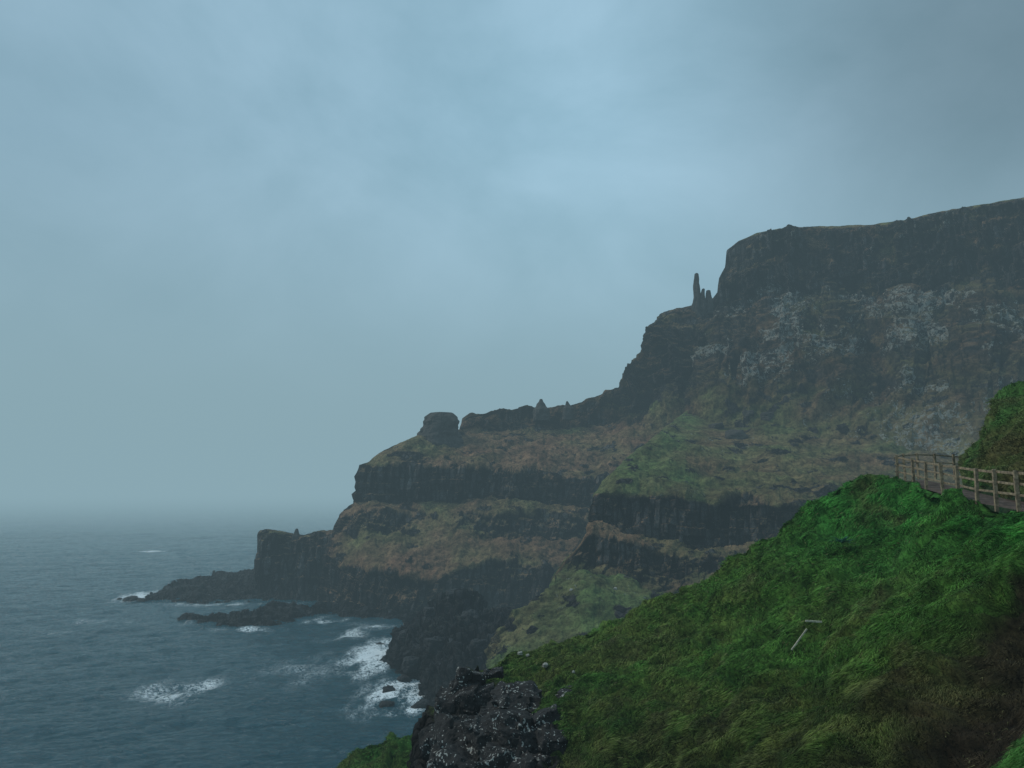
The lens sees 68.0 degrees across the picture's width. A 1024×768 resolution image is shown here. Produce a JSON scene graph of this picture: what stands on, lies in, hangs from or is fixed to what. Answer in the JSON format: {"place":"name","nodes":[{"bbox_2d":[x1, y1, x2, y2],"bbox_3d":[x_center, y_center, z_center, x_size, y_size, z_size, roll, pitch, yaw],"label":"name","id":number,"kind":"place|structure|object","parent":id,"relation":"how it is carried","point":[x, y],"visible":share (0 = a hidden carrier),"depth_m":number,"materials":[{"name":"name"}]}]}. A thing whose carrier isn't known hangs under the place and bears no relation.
{"place":"outdoors","nodes":[
{"label":"outdoors","id":0,"kind":"place"},
{"bbox_2d":[0,487,425,767],"bbox_3d":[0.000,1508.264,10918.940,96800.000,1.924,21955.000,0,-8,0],"label":"sea","id":1,"kind":"structure","parent":0,"point":[95,672],"depth_m":232.40,"materials":[{"name":"teal liquid"}]},
{"bbox_2d":[122,595,137,601],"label":"sea rock","id":2,"kind":"object","parent":1,"relation":"in","point":[130,598],"visible":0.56,"depth_m":331.83,"materials":[{"name":"grey stone"}]},
{"bbox_2d":[137,598,145,601],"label":"sea rock","id":3,"kind":"object","parent":1,"relation":"in","point":[141,599],"visible":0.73,"depth_m":330.45,"materials":[{"name":"grey stone"}]},
{"bbox_2d":[145,568,314,603],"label":"rock shelf","id":4,"kind":"object","parent":1,"relation":"in","point":[227,586],"visible":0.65,"depth_m":345.05,"materials":[{"name":"grey stone"}]},
{"bbox_2d":[177,600,416,626],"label":"rock shelf","id":5,"kind":"object","parent":1,"relation":"in","point":[268,613],"visible":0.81,"depth_m":286.92,"materials":[{"name":"grey stone"}]},
{"bbox_2d":[379,700,394,707],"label":"sea rock","id":6,"kind":"object","parent":1,"relation":"in","point":[386,703],"visible":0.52,"depth_m":171.97,"materials":[{"name":"grey stone"}]},
{"bbox_2d":[382,685,395,692],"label":"sea rock","id":7,"kind":"object","parent":1,"relation":"in","point":[388,688],"visible":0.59,"depth_m":185.33,"materials":[{"name":"grey stone"}]},
{"bbox_2d":[397,674,410,681],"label":"sea rock","id":8,"kind":"object","parent":1,"relation":"in","point":[403,678],"visible":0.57,"depth_m":194.45,"materials":[{"name":"grey stone"}]},
{"bbox_2d":[410,698,428,708],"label":"sea rock","id":9,"kind":"object","parent":1,"relation":"in","point":[422,703],"visible":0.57,"depth_m":171.41,"materials":[{"name":"grey stone"}]},
{"bbox_2d":[337,731,412,767],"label":"grassy knoll","id":10,"kind":"structure","parent":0,"point":[391,750],"depth_m":53.21,"materials":[{"name":"plant"}]},
{"bbox_2d":[379,588,514,706],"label":"rocky shore","id":11,"kind":"structure","parent":0,"point":[454,629],"depth_m":205.15,"materials":[{"name":"grey stone"}]},
{"bbox_2d":[402,656,419,673],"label":"shore boulder","id":12,"kind":"object","parent":11,"relation":"on","point":[410,664],"visible":0.99,"depth_m":196.56,"materials":[{"name":"grey stone"}]},
{"bbox_2d":[423,636,445,652],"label":"shore boulder","id":13,"kind":"object","parent":11,"relation":"on","point":[432,642],"visible":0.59,"depth_m":198.52,"materials":[{"name":"grey stone"}]},
{"bbox_2d":[461,609,478,622],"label":"shore boulder","id":14,"kind":"object","parent":11,"relation":"on","point":[472,614],"visible":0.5,"depth_m":214.66,"materials":[{"name":"grey stone"}]},
{"bbox_2d":[469,639,489,652],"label":"shore boulder","id":15,"kind":"object","parent":11,"relation":"on","point":[481,645],"visible":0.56,"depth_m":193.09,"materials":[{"name":"grey stone"}]},
{"bbox_2d":[0,0,1023,486],"label":"sky","id":16,"kind":"structure","parent":0,"point":[244,243],"materials":[{"name":"blue"}]},
{"bbox_2d":[484,569,664,668],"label":"grassy mound","id":17,"kind":"object","parent":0,"point":[558,612],"visible":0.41,"depth_m":187.55,"materials":[{"name":"green plant"}]},
{"bbox_2d":[254,197,1023,612],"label":"headland","id":18,"kind":"structure","parent":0,"point":[908,333],"depth_m":346.33,"materials":[{"name":"rock"},{"name":"turf"}]},
{"bbox_2d":[292,529,299,540],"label":"rock pinnacle","id":19,"kind":"object","parent":18,"relation":"on","point":[295,535],"visible":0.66,"depth_m":348.73,"materials":[{"name":"grey stone"}]},
{"bbox_2d":[417,412,463,447],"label":"rock stack","id":20,"kind":"object","parent":18,"relation":"on","point":[438,428],"visible":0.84,"depth_m":379.16,"materials":[{"name":"grey stone"}]},
{"bbox_2d":[533,399,549,420],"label":"rock pinnacle","id":21,"kind":"object","parent":18,"relation":"on","point":[541,410],"visible":1,"depth_m":405.10,"materials":[{"name":"grey stone"}]},
{"bbox_2d":[562,401,573,419],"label":"rock pinnacle","id":22,"kind":"object","parent":18,"relation":"on","point":[568,410],"visible":1,"depth_m":406.57,"materials":[{"name":"grey stone"}]},
{"bbox_2d":[691,273,701,317],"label":"rock pinnacle","id":23,"kind":"object","parent":18,"relation":"on","point":[695,306],"visible":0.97,"depth_m":408.27,"materials":[{"name":"grey stone"}]},
{"bbox_2d":[700,288,706,315],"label":"rock pinnacle","id":24,"kind":"object","parent":18,"relation":"on","point":[703,306],"visible":1,"depth_m":407.00,"materials":[{"name":"grey stone"}]},
{"bbox_2d":[705,290,713,313],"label":"rock pinnacle","id":25,"kind":"object","parent":18,"relation":"on","point":[710,304],"visible":0.98,"depth_m":406.67,"materials":[{"name":"grey stone"}]},
{"bbox_2d":[549,411,962,593],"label":"cliff spur","id":26,"kind":"structure","parent":18,"relation":"attached to","point":[684,498],"depth_m":240.63,"materials":[{"name":"rock"},{"name":"turf"}]},
{"bbox_2d":[708,422,723,428],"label":"slope boulder","id":27,"kind":"object","parent":26,"relation":"on","point":[717,425],"visible":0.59,"depth_m":333.60,"materials":[{"name":"grey stone"}]},
{"bbox_2d":[724,429,747,439],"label":"slope boulder","id":28,"kind":"object","parent":26,"relation":"on","point":[736,434],"visible":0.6,"depth_m":312.80,"materials":[{"name":"grey stone"}]},
{"bbox_2d":[406,473,1023,767],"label":"hillside","id":29,"kind":"structure","parent":0,"point":[415,760],"depth_m":28.91,"materials":[{"name":"green plant"}]},
{"bbox_2d":[418,723,433,761],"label":"basalt boulder","id":30,"kind":"object","parent":29,"relation":"on","point":[425,733],"visible":0.34,"depth_m":38.40,"materials":[{"name":"grey stone"}]},
{"bbox_2d":[434,686,458,720],"bbox_3d":[-3.352,18.454,41.733,1.871,3.069,2.208,-2,-8,12],"label":"basalt boulder","id":31,"kind":"object","parent":29,"relation":"on","point":[444,702],"visible":0.31,"depth_m":41.14,"materials":[{"name":"grey stone"}]},
{"bbox_2d":[426,713,467,767],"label":"basalt boulder","id":32,"kind":"object","parent":29,"relation":"on","point":[447,729],"visible":0.49,"depth_m":36.63,"materials":[{"name":"grey stone"}]},
{"bbox_2d":[435,741,479,767],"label":"basalt boulder","id":33,"kind":"object","parent":29,"relation":"on","point":[459,754],"visible":0.48,"depth_m":34.23,"materials":[{"name":"grey stone"}]},
{"bbox_2d":[449,666,485,693],"bbox_3d":[-2.437,17.054,43.068,2.465,2.239,2.311,2,-8,-13],"label":"basalt boulder","id":34,"kind":"object","parent":29,"relation":"on","point":[464,676],"visible":0.49,"depth_m":42.34,"materials":[{"name":"grey stone"}]},
{"bbox_2d":[454,682,493,715],"bbox_3d":[-2.099,18.142,41.564,2.398,3.192,2.612,0,-8,0],"label":"basalt boulder","id":35,"kind":"object","parent":29,"relation":"on","point":[470,699],"visible":0.35,"depth_m":40.94,"materials":[{"name":"grey stone"}]},
{"bbox_2d":[460,712,491,760],"bbox_3d":[-1.014,17.326,36.022,2.903,3.159,3.193,3,-8,-19],"label":"basalt boulder","id":36,"kind":"object","parent":29,"relation":"on","point":[474,728],"visible":0.28,"depth_m":35.45,"materials":[{"name":"grey stone"}]},
{"bbox_2d":[483,667,503,678],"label":"basalt boulder","id":37,"kind":"object","parent":29,"relation":"on","point":[495,672],"visible":0.52,"depth_m":44.26,"materials":[{"name":"grey stone"}]},
{"bbox_2d":[477,742,521,767],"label":"basalt boulder","id":38,"kind":"object","parent":29,"relation":"on","point":[494,755],"visible":0.57,"depth_m":32.71,"materials":[{"name":"grey stone"}]},
{"bbox_2d":[479,680,542,716],"bbox_3d":[0.055,16.964,39.441,3.597,2.564,3.407,0,-8,0],"label":"basalt boulder","id":39,"kind":"object","parent":29,"relation":"on","point":[517,695],"visible":0.43,"depth_m":38.88,"materials":[{"name":"grey stone"}]},
{"bbox_2d":[485,709,550,753],"bbox_3d":[0.571,16.574,34.947,3.252,3.017,3.403,4,-9,-30],"label":"basalt boulder","id":40,"kind":"object","parent":29,"relation":"on","point":[510,728],"visible":0.43,"depth_m":34.37,"materials":[{"name":"grey stone"}]},
{"bbox_2d":[509,750,551,767],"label":"basalt boulder","id":41,"kind":"object","parent":29,"relation":"on","point":[526,759],"visible":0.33,"depth_m":32.41,"materials":[{"name":"grey stone"}]},
{"bbox_2d":[530,704,562,725],"bbox_3d":[1.700,15.856,35.609,1.817,1.358,1.721,2,-8,-14],"label":"basalt boulder","id":42,"kind":"object","parent":29,"relation":"on","point":[548,714],"visible":0.49,"depth_m":35.04,"materials":[{"name":"grey stone"}]},
{"bbox_2d":[535,727,568,755],"bbox_3d":[1.797,16.044,33.458,1.558,1.569,1.607,0,-8,0],"label":"basalt boulder","id":43,"kind":"object","parent":29,"relation":"on","point":[551,741],"visible":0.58,"depth_m":33.17,"materials":[{"name":"grey stone"}]},
{"bbox_2d":[556,685,571,698],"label":"basalt boulder","id":44,"kind":"object","parent":29,"relation":"on","point":[561,692],"visible":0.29,"depth_m":38.32,"materials":[{"name":"grey stone"}]},
{"bbox_2d":[791,629,807,649],"bbox_3d":[11.192,9.952,29.571,0.679,0.828,0.052,0,-8,0],"label":"wooden stick","id":45,"kind":"object","parent":29,"relation":"on","point":[798,640],"visible":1,"depth_m":29.56,"materials":[{"name":"grey wood"}]},
{"bbox_2d":[805,620,821,622],"bbox_3d":[11.778,9.270,29.641,0.645,0.112,0.056,0,-8,0],"label":"wooden stick","id":46,"kind":"object","parent":29,"relation":"on","point":[813,621],"visible":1,"depth_m":29.62,"materials":[{"name":"grey wood"}]},
{"bbox_2d":[830,536,856,543],"bbox_3d":[15.434,7.263,35.345,1.410,0.358,1.314,7,-10,-43],"label":"rosette plant","id":47,"kind":"object","parent":29,"relation":"on","point":[842,540],"visible":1,"depth_m":35.26,"materials":[{"name":"green plant"}]},
{"bbox_2d":[894,453,1023,511],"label":"wooden fence","id":48,"kind":"object","parent":29,"relation":"on","point":[995,482],"visible":0.88,"depth_m":29.74,"materials":[{"name":"brown wood"}]},
{"bbox_2d":[907,480,1023,510],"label":"path","id":49,"kind":"structure","parent":0,"point":[970,495],"depth_m":30.49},
{"bbox_2d":[958,381,1023,513],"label":"grassy bank","id":50,"kind":"structure","parent":0,"point":[1018,391],"depth_m":37.03,"materials":[{"name":"green plant"}]}
]}

